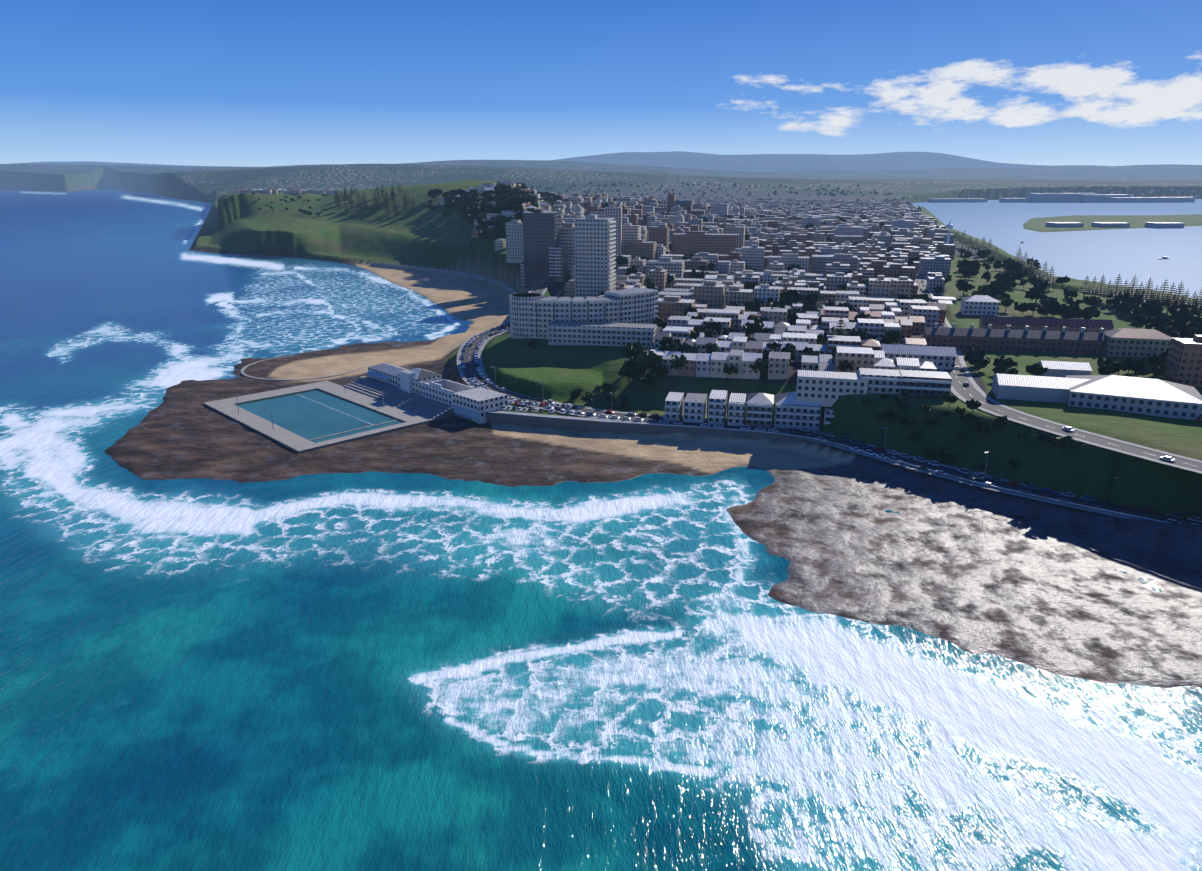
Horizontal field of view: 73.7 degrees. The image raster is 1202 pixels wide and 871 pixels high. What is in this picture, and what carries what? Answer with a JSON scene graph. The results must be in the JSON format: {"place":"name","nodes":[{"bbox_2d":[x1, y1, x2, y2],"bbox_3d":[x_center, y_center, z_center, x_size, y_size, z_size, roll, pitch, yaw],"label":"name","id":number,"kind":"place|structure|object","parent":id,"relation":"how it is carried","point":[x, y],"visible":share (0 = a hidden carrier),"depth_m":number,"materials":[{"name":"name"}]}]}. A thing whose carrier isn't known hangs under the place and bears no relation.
{"place":"outdoors","nodes":[
{"label":"outdoors","id":0,"kind":"place"},
{"bbox_2d":[236,390,403,442],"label":"pool water","id":1,"kind":"structure","parent":0,"point":[303,417],"depth_m":394.83,"materials":[{"name":"teal liquid"}]},
{"bbox_2d":[299,395,372,424],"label":"lane rope","id":2,"kind":"object","parent":1,"relation":"on","point":[339,411],"visible":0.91,"depth_m":398.66,"materials":[{"name":"white paint"}]},
{"bbox_2d":[0,189,1201,870],"bbox_3d":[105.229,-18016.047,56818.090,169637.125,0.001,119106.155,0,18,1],"label":"ocean","id":3,"kind":"structure","parent":0,"point":[378,671],"depth_m":192.23,"materials":[{"name":"liquid"}]},
{"bbox_2d":[0,151,1201,687],"bbox_3d":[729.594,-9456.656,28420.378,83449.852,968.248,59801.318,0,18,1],"label":"land terrain","id":4,"kind":"structure","parent":0,"point":[1048,587],"depth_m":341.98,"materials":[{"name":"brown stone"}]},
{"bbox_2d":[241,355,366,380],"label":"canoe pool wall","id":5,"kind":"structure","parent":4,"relation":"on","point":[242,371],"depth_m":474.77,"materials":[{"name":"concrete"}]},
{"bbox_2d":[203,363,507,452],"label":"ocean baths","id":6,"kind":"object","parent":4,"relation":"on","point":[412,397],"depth_m":404.14,"materials":[{"name":"white concrete"}]},
{"bbox_2d":[370,262,517,293],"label":"beach wall","id":7,"kind":"structure","parent":4,"relation":"on","point":[481,278],"depth_m":989.67,"materials":[{"name":"concrete"}]},
{"bbox_2d":[493,410,646,423],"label":"promenade","id":8,"kind":"structure","parent":4,"relation":"on","point":[545,415],"depth_m":377.17,"materials":[{"name":"concrete"}]},
{"bbox_2d":[231,180,1201,429],"bbox_3d":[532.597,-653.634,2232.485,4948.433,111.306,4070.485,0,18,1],"label":"city buildings","id":9,"kind":"structure","parent":4,"relation":"on","point":[560,243],"depth_m":520.31,"materials":[{"name":"grey concrete"}]},
{"bbox_2d":[251,182,1201,469],"bbox_3d":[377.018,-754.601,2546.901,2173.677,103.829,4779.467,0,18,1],"label":"trees","id":10,"kind":"object","parent":4,"relation":"on","point":[1185,316],"visible":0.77,"depth_m":596.71,"materials":[{"name":"green plant"}]},
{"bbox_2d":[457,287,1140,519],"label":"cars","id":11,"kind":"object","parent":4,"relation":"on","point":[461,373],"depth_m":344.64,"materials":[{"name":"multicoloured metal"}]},
{"bbox_2d":[475,288,1117,478],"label":"street lamps","id":12,"kind":"object","parent":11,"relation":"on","point":[882,427],"visible":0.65,"depth_m":329.83,"materials":[{"name":"silver metal"}]},
{"bbox_2d":[487,412,1159,521],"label":"sea wall","id":13,"kind":"structure","parent":4,"relation":"on","point":[559,423],"depth_m":363.49,"materials":[{"name":"grey concrete"}]},
{"bbox_2d":[491,412,1169,522],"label":"promenade rail","id":14,"kind":"object","parent":13,"relation":"on","point":[850,447],"visible":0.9,"depth_m":336.13,"materials":[{"name":"grey metal"}]},
{"bbox_2d":[946,220,952,243],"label":"tower","id":15,"kind":"structure","parent":4,"relation":"on","point":[949,226],"depth_m":1124.15,"materials":[{"name":"paint"}]},
{"bbox_2d":[914,277,1201,473],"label":"footpath","id":16,"kind":"structure","parent":4,"relation":"on","point":[969,376],"depth_m":304.45,"materials":[{"name":"grey concrete"}]},
{"bbox_2d":[0,0,1201,166],"label":"sky","id":17,"kind":"structure","parent":0,"point":[235,83],"materials":[{"name":"blue"}]},
{"bbox_2d":[461,287,1201,524],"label":"road","id":18,"kind":"structure","parent":0,"point":[469,369],"depth_m":351.89,"materials":[{"name":"grey asphalt"}]},
{"bbox_2d":[461,274,1201,524],"bbox_3d":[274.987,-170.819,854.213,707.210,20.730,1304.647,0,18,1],"label":"cars","id":19,"kind":"object","parent":18,"relation":"on","point":[550,403],"visible":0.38,"depth_m":345.84,"materials":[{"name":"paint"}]},
{"bbox_2d":[915,273,1201,470],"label":"road","id":20,"kind":"structure","parent":0,"point":[959,380],"depth_m":308.69,"materials":[{"name":"grey asphalt"}]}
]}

